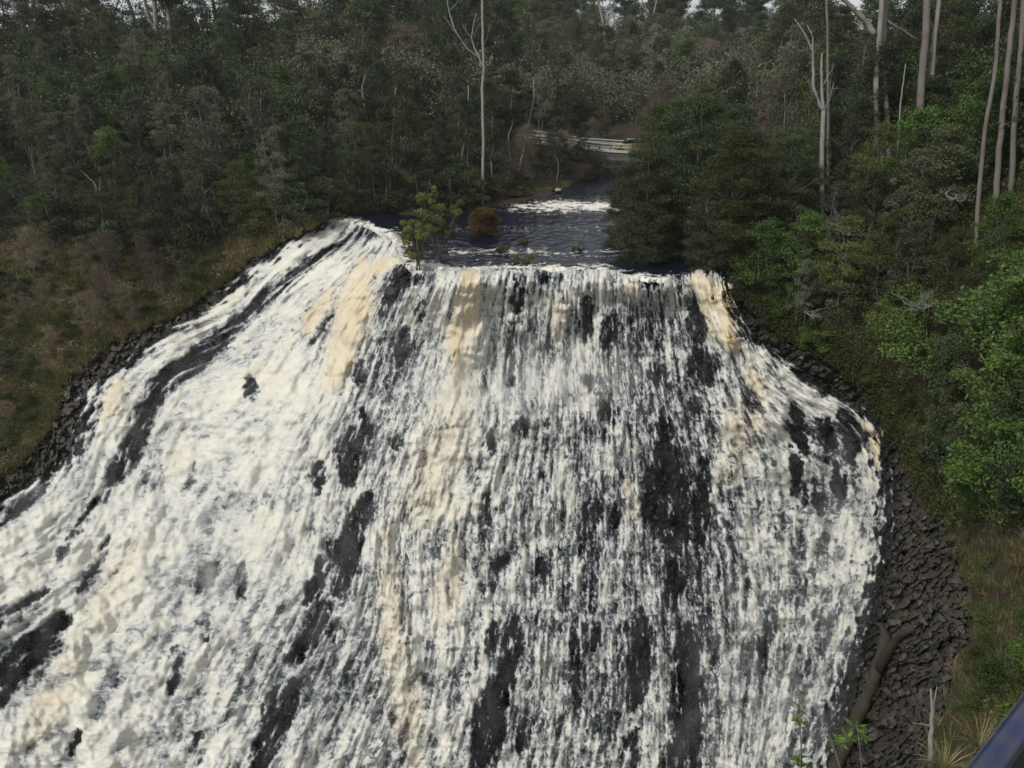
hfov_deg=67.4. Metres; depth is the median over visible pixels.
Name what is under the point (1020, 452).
shrub
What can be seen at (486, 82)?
forest tree
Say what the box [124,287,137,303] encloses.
shrub
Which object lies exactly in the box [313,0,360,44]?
forest tree
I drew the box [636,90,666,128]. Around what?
forest tree
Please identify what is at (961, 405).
shrub
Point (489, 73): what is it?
forest tree
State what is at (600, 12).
gum tree
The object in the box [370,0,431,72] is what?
forest tree
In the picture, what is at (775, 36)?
forest tree
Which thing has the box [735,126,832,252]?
tea tree
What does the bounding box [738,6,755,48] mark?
forest tree
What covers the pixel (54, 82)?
forest tree
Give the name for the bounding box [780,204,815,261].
forest tree
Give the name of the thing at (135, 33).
forest tree
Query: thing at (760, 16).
forest tree
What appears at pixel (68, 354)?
shrub
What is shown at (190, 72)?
forest tree
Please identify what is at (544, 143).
forest tree
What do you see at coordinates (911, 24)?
forest tree
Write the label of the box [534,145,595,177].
embankment
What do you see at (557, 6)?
forest tree
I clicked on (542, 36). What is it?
forest tree
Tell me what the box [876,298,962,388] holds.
shrub
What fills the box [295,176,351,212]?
shrub
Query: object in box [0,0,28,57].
forest tree
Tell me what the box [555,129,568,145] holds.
forest tree
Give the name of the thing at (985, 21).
forest tree
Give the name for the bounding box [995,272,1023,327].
shrub
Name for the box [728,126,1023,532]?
undergrowth
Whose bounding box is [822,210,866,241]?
dead branch
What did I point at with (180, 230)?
shrub
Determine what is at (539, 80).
forest tree
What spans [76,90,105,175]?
forest tree
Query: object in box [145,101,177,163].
forest tree
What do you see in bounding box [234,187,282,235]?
shrub
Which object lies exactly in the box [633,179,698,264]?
tea tree
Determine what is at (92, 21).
gum tree
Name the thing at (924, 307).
dead branch
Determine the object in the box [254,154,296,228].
forest tree
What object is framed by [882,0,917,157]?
gum tree
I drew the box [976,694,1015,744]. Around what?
shrub
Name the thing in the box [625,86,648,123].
forest tree
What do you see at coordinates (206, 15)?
forest tree
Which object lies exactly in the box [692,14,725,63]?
forest tree
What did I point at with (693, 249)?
tea tree
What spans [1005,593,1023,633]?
shrub
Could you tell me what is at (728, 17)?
forest tree
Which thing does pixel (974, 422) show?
shrub
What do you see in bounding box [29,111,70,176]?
forest tree
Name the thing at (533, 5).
forest tree
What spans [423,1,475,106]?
forest tree
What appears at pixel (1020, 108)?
forest tree
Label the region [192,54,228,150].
forest tree
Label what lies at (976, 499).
shrub
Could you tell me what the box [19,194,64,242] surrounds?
forest tree
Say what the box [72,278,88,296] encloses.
shrub
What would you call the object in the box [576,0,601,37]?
forest tree
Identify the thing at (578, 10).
forest tree
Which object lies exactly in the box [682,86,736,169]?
tea tree
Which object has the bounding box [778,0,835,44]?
forest tree
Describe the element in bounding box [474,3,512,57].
forest tree
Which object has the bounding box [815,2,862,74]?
forest tree
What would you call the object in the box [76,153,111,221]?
gum tree
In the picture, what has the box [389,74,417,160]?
forest tree
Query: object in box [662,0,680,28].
forest tree
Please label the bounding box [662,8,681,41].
forest tree
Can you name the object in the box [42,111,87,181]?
forest tree
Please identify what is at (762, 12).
forest tree
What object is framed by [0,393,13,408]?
shrub
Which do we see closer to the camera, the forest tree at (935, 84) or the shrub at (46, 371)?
the forest tree at (935, 84)
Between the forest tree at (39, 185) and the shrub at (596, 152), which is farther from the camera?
the shrub at (596, 152)
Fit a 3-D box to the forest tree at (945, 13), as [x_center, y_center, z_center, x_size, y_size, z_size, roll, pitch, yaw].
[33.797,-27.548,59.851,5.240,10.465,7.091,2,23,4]
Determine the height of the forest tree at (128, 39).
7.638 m
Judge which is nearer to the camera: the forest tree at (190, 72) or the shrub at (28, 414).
the shrub at (28, 414)
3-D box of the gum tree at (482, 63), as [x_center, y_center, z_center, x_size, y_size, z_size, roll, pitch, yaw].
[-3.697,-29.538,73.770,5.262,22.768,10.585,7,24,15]
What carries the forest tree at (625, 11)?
on the terrain at (624, 129)
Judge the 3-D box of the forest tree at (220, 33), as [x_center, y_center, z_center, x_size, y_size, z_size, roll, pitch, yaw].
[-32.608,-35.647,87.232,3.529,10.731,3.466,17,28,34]
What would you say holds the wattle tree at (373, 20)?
on the terrain at (624, 129)
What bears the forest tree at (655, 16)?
on the terrain at (624, 129)
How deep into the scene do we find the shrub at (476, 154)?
73.93 m
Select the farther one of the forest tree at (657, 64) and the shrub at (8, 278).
the forest tree at (657, 64)
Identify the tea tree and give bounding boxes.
[399,219,432,273]
[412,185,464,261]
[600,175,643,241]
[601,145,692,264]
[627,103,704,225]
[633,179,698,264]
[639,90,758,255]
[681,191,737,271]
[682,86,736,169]
[687,129,798,268]
[694,103,764,205]
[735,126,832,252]
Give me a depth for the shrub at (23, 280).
65.41 m
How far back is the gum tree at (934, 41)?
47.89 m
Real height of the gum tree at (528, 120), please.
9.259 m
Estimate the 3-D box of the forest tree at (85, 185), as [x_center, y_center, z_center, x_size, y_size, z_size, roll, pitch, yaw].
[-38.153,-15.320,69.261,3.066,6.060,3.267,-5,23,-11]
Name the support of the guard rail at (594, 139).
on the bridge
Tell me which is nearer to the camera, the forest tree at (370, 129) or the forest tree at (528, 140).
the forest tree at (370, 129)
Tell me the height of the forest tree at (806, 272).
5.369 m
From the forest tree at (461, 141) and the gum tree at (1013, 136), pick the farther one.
the forest tree at (461, 141)
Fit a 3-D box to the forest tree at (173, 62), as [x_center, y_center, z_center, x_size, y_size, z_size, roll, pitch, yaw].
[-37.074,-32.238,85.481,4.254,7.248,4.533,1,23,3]
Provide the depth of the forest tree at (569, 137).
90.65 m
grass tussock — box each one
[909,726,976,767]
[943,708,999,753]
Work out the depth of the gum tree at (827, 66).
55.91 m
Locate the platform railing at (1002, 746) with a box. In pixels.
[966,693,1023,767]
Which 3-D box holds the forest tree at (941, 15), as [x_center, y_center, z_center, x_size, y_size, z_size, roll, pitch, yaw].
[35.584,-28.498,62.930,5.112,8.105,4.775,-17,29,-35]
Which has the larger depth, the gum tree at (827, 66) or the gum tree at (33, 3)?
the gum tree at (33, 3)
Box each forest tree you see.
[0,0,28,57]
[0,28,13,64]
[0,68,15,103]
[0,74,51,167]
[0,87,24,147]
[0,97,22,173]
[0,156,21,199]
[0,173,17,216]
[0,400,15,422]
[1,53,33,99]
[7,175,35,223]
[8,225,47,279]
[10,2,42,57]
[10,96,40,178]
[14,0,80,55]
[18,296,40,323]
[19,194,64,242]
[20,0,68,38]
[23,41,74,101]
[24,25,60,105]
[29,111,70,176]
[29,160,75,198]
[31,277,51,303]
[32,34,52,65]
[33,71,80,123]
[37,153,64,216]
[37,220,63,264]
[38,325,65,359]
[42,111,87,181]
[52,10,85,90]
[55,0,90,53]
[55,165,94,215]
[58,0,123,42]
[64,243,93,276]
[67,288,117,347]
[68,94,98,156]
[69,180,105,223]
[74,63,114,117]
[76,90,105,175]
[78,3,122,70]
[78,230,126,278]
[81,0,121,47]
[81,67,139,142]
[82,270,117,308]
[83,164,138,232]
[84,125,139,187]
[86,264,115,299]
[99,34,120,69]
[109,53,149,109]
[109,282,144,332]
[114,7,167,73]
[117,35,154,83]
[117,87,153,156]
[121,28,159,98]
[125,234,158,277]
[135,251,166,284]
[136,179,189,245]
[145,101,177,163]
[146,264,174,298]
[147,0,173,42]
[147,47,174,147]
[160,59,188,103]
[160,159,184,191]
[162,96,231,207]
[166,5,206,67]
[168,60,205,123]
[171,50,236,144]
[177,85,237,178]
[180,0,222,50]
[181,148,216,228]
[181,161,232,249]
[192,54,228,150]
[204,0,272,68]
[209,18,236,99]
[209,41,236,123]
[212,161,258,233]
[213,7,239,60]
[214,0,270,79]
[215,7,242,86]
[226,152,265,200]
[229,78,286,168]
[240,0,300,56]
[244,77,268,146]
[247,40,272,72]
[250,124,290,197]
[251,159,275,207]
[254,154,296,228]
[263,62,291,104]
[266,0,289,12]
[267,29,300,73]
[269,143,306,185]
[271,0,313,49]
[272,17,305,56]
[274,44,301,86]
[278,117,327,190]
[287,148,306,201]
[289,53,330,96]
[290,59,334,143]
[311,128,333,169]
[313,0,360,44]
[314,143,338,180]
[319,46,337,93]
[329,88,366,163]
[331,62,357,145]
[336,122,370,187]
[340,0,386,122]
[347,6,385,40]
[348,0,387,26]
[348,37,385,102]
[350,96,371,129]
[352,123,394,194]
[357,0,386,54]
[360,59,394,138]
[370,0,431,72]
[370,115,397,159]
[373,22,426,99]
[379,118,399,164]
[384,97,428,192]
[386,79,432,153]
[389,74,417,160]
[391,0,431,25]
[400,0,442,41]
[410,15,444,67]
[418,129,444,188]
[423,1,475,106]
[434,0,461,16]
[440,47,466,115]
[440,71,473,152]
[444,105,481,162]
[445,13,480,58]
[449,93,476,165]
[453,0,498,81]
[454,0,498,41]
[465,84,480,136]
[470,77,501,145]
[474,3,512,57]
[474,94,506,182]
[476,0,514,32]
[476,79,501,144]
[477,0,532,79]
[480,64,500,115]
[495,101,520,152]
[496,68,526,161]
[496,85,510,143]
[498,139,521,185]
[509,0,540,63]
[509,132,537,178]
[511,30,536,70]
[517,123,540,172]
[520,89,539,137]
[522,0,543,50]
[523,30,556,76]
[527,19,569,68]
[531,74,554,137]
[541,130,557,158]
[542,69,569,114]
[545,115,570,180]
[546,2,572,46]
[547,82,583,130]
[549,49,587,91]
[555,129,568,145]
[557,18,584,53]
[557,134,578,158]
[558,0,592,54]
[563,17,588,62]
[565,96,594,136]
[569,0,590,20]
[574,85,591,122]
[575,122,592,159]
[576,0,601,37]
[581,21,600,52]
[582,0,615,42]
[584,76,600,111]
[585,23,620,81]
[585,117,602,145]
[592,105,613,129]
[596,118,611,164]
[601,15,645,92]
[616,1,653,68]
[617,5,630,40]
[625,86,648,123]
[632,20,678,69]
[635,12,671,67]
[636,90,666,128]
[637,37,668,73]
[639,23,670,106]
[639,73,680,123]
[646,60,671,100]
[657,3,673,22]
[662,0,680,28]
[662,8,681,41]
[669,0,697,46]
[670,38,702,87]
[689,10,705,37]
[690,0,716,27]
[691,36,726,78]
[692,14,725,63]
[705,5,748,54]
[714,59,751,104]
[720,0,749,31]
[729,216,805,292]
[736,182,787,255]
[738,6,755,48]
[738,192,786,254]
[741,11,771,56]
[749,4,768,28]
[751,75,790,139]
[754,0,812,98]
[756,12,791,97]
[767,0,782,22]
[771,22,810,123]
[776,209,835,283]
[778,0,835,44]
[779,0,813,39]
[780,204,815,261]
[784,0,853,124]
[784,258,825,331]
[792,143,835,210]
[794,40,854,98]
[795,189,824,245]
[798,109,852,184]
[804,108,856,177]
[810,215,880,319]
[812,55,848,120]
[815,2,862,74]
[815,20,851,117]
[818,180,863,255]
[825,91,883,195]
[825,158,853,212]
[841,168,907,246]
[842,38,916,177]
[846,120,904,211]
[847,208,924,326]
[850,0,899,81]
[850,130,913,228]
[854,0,877,74]
[859,12,897,52]
[867,31,918,118]
[870,48,941,153]
[873,104,960,197]
[881,147,941,227]
[881,215,952,350]
[882,73,952,165]
[885,125,957,225]
[887,0,918,59]
[889,0,922,30]
[892,11,921,82]
[895,0,941,56]
[896,122,988,243]
[906,39,974,118]
[908,0,988,63]
[912,0,968,47]
[923,226,982,296]
[928,0,989,91]
[931,71,1023,210]
[939,65,990,140]
[948,64,1022,156]
[956,0,1020,64]
[964,189,1023,273]
[984,1,1020,61]
[1000,8,1019,37]
[1010,78,1023,121]
[1012,52,1023,107]
[1013,24,1023,54]
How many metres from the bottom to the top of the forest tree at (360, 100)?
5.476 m
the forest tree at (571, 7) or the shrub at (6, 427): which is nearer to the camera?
the shrub at (6, 427)
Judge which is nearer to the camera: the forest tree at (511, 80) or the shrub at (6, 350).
the shrub at (6, 350)
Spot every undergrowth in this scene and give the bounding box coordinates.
[0,54,609,255]
[0,216,285,472]
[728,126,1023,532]
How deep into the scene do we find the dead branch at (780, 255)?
48.55 m
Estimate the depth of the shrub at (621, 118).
119.82 m
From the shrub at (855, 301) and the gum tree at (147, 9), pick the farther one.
the gum tree at (147, 9)
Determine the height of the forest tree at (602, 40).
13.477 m
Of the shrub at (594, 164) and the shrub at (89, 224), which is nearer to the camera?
the shrub at (89, 224)
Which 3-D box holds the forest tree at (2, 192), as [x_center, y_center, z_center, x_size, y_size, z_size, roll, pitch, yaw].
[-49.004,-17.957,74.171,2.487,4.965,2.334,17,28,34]
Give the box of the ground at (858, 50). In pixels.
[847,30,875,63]
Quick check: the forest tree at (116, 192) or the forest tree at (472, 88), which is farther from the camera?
the forest tree at (472, 88)
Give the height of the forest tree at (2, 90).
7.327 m
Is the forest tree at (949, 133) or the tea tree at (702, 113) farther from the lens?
the tea tree at (702, 113)
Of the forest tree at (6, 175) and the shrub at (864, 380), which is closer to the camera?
the shrub at (864, 380)
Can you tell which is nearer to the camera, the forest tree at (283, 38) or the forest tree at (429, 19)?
the forest tree at (283, 38)
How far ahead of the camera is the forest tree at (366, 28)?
98.63 m
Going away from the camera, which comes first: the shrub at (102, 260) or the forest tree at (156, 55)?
the shrub at (102, 260)
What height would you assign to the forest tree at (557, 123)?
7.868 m
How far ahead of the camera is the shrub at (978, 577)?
25.54 m
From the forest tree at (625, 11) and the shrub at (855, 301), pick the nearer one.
the shrub at (855, 301)
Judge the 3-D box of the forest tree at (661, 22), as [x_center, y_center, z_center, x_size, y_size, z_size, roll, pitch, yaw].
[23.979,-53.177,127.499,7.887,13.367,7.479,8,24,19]
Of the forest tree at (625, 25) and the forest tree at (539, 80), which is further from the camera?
the forest tree at (625, 25)
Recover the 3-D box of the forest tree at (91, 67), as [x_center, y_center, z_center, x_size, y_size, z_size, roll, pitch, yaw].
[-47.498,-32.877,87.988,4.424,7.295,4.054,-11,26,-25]
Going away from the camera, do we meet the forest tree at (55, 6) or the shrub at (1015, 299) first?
the shrub at (1015, 299)
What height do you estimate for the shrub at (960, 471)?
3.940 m
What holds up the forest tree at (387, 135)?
on the terrain at (624, 129)
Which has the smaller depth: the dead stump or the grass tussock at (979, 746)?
the grass tussock at (979, 746)
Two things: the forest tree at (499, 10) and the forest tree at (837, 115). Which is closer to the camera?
the forest tree at (837, 115)
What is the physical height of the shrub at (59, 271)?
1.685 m
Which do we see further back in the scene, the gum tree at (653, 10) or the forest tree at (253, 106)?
the gum tree at (653, 10)
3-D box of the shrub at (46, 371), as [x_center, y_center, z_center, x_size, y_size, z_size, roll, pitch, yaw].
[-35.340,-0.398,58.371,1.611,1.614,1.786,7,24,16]
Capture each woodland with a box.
[0,0,341,157]
[283,0,856,124]
[759,0,1023,172]
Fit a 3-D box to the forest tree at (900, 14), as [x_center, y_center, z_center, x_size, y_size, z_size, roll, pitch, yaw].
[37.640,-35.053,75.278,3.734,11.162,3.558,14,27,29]
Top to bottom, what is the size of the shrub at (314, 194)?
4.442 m
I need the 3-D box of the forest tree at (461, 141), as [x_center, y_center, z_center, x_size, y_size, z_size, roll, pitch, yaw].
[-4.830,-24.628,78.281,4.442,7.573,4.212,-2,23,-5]
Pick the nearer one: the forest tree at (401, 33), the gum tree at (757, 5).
the forest tree at (401, 33)
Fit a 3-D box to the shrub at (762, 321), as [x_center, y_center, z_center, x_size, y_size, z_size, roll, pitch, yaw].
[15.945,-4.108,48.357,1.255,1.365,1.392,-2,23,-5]
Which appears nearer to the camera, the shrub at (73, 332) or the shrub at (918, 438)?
the shrub at (918, 438)
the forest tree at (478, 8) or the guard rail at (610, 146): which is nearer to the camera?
the guard rail at (610, 146)
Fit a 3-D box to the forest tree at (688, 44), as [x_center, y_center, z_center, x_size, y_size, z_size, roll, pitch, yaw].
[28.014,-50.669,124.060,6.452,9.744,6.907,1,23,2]
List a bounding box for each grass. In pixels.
[0,207,328,477]
[493,180,574,197]
[895,453,1023,767]
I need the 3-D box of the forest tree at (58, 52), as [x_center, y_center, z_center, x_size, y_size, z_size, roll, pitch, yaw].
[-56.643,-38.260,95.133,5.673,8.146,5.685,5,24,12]
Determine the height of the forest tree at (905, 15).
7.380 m
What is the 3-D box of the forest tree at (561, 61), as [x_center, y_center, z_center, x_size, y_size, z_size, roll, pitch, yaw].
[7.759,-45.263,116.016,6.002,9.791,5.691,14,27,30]
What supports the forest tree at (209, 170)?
on the terrain at (624, 129)
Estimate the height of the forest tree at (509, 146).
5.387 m
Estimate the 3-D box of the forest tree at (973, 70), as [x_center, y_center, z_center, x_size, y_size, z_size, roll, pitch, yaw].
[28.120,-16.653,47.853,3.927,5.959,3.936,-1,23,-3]
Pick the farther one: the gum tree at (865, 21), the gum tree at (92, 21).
the gum tree at (92, 21)
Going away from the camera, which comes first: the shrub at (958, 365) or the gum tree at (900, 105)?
the shrub at (958, 365)
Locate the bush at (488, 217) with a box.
[465,206,501,236]
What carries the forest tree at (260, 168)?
on the terrain at (624, 129)
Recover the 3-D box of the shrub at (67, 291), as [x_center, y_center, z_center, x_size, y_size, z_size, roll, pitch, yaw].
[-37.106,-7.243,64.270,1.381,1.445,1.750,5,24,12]
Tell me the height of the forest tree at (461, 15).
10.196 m
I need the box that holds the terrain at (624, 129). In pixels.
[0,29,1023,767]
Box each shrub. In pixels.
[0,258,14,269]
[0,270,12,282]
[0,292,8,302]
[0,302,13,318]
[0,346,16,364]
[0,362,16,379]
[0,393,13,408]
[0,420,22,444]
[0,441,15,460]
[2,276,18,285]
[2,319,30,345]
[9,284,35,302]
[14,302,33,318]
[14,350,46,374]
[14,391,37,411]
[15,277,33,289]
[18,409,44,429]
[29,194,100,246]
[29,257,52,273]
[33,337,53,355]
[35,248,49,258]
[35,369,53,384]
[46,282,57,297]
[50,307,74,329]
[53,268,69,280]
[54,327,76,344]
[57,320,74,335]
[59,289,72,301]
[60,350,80,365]
[63,216,117,258]
[67,315,88,337]
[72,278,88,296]
[88,219,132,263]
[88,249,103,261]
[93,257,118,274]
[111,296,135,316]
[112,315,124,324]
[119,229,167,262]
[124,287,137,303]
[134,301,161,319]
[136,287,159,306]
[165,202,217,259]
[172,249,195,269]
[173,277,195,299]
[195,256,213,271]
[211,255,223,268]
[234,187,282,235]
[266,181,330,238]
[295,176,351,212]
[296,178,353,226]
[322,177,362,214]
[361,161,407,211]
[384,171,422,201]
[403,169,455,207]
[423,153,475,189]
[426,167,473,208]
[443,168,491,207]
[451,163,491,196]
[464,146,511,194]
[521,109,545,125]
[522,120,536,129]
[541,112,555,128]
[552,160,572,176]
[568,145,586,160]
[586,159,602,177]
[588,159,606,176]
[589,149,599,161]
[613,112,628,121]
[730,280,745,303]
[755,308,775,328]
[762,281,801,316]
[794,312,831,357]
[799,256,846,305]
[824,261,887,325]
[860,365,877,387]
[862,279,938,360]
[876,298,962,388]
[896,331,971,409]
[905,399,954,472]
[915,402,977,480]
[928,311,1017,404]
[930,315,963,352]
[938,378,969,425]
[939,413,1002,465]
[939,417,1023,526]
[947,437,1016,527]
[948,685,985,726]
[949,245,1023,350]
[951,352,1023,447]
[953,357,1015,412]
[954,256,1015,299]
[961,634,998,682]
[962,549,994,588]
[966,600,1002,638]
[970,639,1023,699]
[971,315,1023,385]
[973,212,1002,228]
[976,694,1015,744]
[979,289,1018,314]
[979,683,1023,739]
[980,454,1023,526]
[981,255,1023,318]
[989,369,1023,427]
[989,426,1023,500]
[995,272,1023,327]
[1004,633,1023,693]
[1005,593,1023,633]
[1006,367,1023,407]
[1007,310,1023,340]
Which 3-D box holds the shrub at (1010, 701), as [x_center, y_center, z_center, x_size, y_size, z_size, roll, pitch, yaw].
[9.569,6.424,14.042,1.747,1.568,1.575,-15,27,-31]
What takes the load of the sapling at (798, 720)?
on the terrain at (624, 129)
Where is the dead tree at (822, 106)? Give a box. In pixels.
[789,19,839,240]
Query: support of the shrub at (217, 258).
on the terrain at (624, 129)
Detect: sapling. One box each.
[790,688,810,767]
[827,726,853,767]
[844,717,872,767]
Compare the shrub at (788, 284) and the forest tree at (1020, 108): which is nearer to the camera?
the forest tree at (1020, 108)
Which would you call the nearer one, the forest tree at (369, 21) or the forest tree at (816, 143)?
the forest tree at (816, 143)
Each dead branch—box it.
[758,237,798,260]
[802,307,829,327]
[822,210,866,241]
[890,285,949,325]
[930,184,973,212]
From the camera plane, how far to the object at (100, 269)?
62.42 m
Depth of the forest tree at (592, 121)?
100.33 m
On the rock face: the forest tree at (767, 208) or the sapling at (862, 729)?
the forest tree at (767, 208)
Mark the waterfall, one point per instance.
(266, 446)
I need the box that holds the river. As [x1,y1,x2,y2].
[330,168,737,282]
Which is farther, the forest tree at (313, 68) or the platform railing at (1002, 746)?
the forest tree at (313, 68)
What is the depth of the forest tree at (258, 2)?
108.80 m
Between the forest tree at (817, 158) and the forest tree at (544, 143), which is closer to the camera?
the forest tree at (817, 158)
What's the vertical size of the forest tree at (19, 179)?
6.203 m
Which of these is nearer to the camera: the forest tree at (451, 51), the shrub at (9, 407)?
the shrub at (9, 407)
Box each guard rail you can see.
[528,134,768,150]
[533,130,675,145]
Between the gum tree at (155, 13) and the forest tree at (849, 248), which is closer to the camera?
the forest tree at (849, 248)
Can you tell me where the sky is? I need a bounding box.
[0,0,997,29]
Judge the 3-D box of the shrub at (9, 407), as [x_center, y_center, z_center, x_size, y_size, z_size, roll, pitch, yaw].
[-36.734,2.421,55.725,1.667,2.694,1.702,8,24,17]
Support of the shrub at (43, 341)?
on the terrain at (624, 129)
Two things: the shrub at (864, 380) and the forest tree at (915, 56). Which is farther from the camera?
the forest tree at (915, 56)
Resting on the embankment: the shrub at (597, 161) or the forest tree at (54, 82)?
the shrub at (597, 161)
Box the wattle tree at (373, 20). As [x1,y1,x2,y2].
[345,0,388,26]
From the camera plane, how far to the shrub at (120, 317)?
61.24 m
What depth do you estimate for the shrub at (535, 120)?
102.95 m
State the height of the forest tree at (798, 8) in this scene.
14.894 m
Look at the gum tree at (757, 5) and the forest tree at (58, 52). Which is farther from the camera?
the gum tree at (757, 5)
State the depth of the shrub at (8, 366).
59.10 m
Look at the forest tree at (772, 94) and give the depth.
93.53 m
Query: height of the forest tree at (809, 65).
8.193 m
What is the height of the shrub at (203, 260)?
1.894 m
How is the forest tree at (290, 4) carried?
on the terrain at (624, 129)
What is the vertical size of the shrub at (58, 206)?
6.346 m
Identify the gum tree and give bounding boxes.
[11,0,43,81]
[69,0,119,69]
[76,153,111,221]
[126,0,135,21]
[143,0,152,29]
[152,0,160,75]
[152,0,183,53]
[166,0,172,50]
[374,88,404,197]
[391,109,415,190]
[444,0,495,204]
[460,85,468,163]
[518,80,534,170]
[597,0,617,48]
[608,0,638,15]
[642,0,656,84]
[643,0,665,13]
[664,0,691,27]
[699,0,728,15]
[743,0,771,27]
[825,0,829,212]
[841,0,884,160]
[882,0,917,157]
[895,64,905,184]
[915,0,930,203]
[928,0,940,188]
[974,0,1001,251]
[993,0,1016,204]
[1008,0,1023,193]
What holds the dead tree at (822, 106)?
on the terrain at (624, 129)
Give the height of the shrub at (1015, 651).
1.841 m
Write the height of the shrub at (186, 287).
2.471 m
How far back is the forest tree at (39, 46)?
99.93 m
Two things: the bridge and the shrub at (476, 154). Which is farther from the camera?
the bridge
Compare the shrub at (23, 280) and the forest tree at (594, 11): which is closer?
the shrub at (23, 280)
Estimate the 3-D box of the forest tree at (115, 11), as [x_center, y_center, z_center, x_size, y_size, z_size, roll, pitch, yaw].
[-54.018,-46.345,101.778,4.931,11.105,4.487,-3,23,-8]
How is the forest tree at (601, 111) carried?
on the terrain at (624, 129)
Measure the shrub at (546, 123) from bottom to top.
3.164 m
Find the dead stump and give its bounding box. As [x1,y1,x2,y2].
[914,687,937,760]
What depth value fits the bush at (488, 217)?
60.08 m
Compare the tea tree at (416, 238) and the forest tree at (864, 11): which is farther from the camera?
the forest tree at (864, 11)
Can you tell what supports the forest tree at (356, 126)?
on the terrain at (624, 129)
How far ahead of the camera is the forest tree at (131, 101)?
77.86 m
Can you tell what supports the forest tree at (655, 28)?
on the terrain at (624, 129)
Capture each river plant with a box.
[494,243,508,254]
[514,253,535,263]
[518,237,528,243]
[571,246,584,251]
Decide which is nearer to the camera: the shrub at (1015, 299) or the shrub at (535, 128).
the shrub at (1015, 299)
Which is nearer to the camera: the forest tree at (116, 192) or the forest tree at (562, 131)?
the forest tree at (116, 192)
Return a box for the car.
[613,138,643,149]
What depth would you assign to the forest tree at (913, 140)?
44.68 m
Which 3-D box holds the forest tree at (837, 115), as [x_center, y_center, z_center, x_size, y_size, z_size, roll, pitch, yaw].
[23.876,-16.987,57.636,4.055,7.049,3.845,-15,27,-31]
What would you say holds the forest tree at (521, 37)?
on the terrain at (624, 129)
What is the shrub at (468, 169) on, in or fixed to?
on the terrain at (624, 129)
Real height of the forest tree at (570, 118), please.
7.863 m
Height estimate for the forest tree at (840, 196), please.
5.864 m
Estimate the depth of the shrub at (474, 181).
71.21 m
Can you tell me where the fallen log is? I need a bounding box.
[827,621,914,767]
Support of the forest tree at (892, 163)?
on the terrain at (624, 129)
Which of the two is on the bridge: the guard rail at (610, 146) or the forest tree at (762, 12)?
the guard rail at (610, 146)
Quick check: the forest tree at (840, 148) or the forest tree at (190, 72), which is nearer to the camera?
the forest tree at (840, 148)
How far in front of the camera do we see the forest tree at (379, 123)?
78.38 m
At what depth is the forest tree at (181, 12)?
94.07 m
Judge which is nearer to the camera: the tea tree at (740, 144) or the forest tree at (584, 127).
the tea tree at (740, 144)
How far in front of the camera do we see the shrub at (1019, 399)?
25.49 m
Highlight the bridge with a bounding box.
[592,148,718,164]
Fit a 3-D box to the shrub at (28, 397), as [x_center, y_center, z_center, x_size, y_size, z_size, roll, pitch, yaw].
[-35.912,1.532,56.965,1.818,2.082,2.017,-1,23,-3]
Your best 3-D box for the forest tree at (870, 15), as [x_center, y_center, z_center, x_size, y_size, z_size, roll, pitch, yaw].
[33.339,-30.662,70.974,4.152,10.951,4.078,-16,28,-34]
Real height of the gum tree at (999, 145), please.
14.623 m
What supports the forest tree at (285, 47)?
on the terrain at (624, 129)
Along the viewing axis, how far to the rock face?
47.05 m
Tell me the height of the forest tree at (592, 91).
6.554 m
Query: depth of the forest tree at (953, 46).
50.60 m
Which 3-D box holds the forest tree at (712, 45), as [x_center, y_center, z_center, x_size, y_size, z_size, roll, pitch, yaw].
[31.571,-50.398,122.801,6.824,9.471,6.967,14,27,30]
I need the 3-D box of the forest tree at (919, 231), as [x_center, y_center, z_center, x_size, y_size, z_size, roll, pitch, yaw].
[21.423,-5.061,40.807,3.219,7.560,3.029,10,25,22]
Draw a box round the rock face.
[0,224,973,767]
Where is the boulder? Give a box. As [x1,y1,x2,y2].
[385,285,400,297]
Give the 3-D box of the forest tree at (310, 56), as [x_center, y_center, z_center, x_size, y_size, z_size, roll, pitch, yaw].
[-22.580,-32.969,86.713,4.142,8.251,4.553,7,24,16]
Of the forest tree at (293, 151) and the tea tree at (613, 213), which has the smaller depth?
the tea tree at (613, 213)
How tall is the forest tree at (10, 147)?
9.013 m
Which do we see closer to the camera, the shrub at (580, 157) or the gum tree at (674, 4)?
the shrub at (580, 157)
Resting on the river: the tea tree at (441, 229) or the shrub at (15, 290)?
the tea tree at (441, 229)
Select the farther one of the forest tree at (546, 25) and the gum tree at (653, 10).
the gum tree at (653, 10)
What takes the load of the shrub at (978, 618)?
on the terrain at (624, 129)
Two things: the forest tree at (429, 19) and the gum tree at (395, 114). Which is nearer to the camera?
the gum tree at (395, 114)
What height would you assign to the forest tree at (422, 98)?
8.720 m
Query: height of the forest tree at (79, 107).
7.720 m
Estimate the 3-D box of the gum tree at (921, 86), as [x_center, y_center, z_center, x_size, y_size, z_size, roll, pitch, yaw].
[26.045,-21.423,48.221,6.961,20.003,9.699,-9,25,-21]
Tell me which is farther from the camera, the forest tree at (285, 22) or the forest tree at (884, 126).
the forest tree at (285, 22)
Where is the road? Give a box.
[531,140,635,150]
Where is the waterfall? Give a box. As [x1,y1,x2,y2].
[0,216,987,767]
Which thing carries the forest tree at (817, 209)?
on the terrain at (624, 129)
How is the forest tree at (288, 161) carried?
on the terrain at (624, 129)

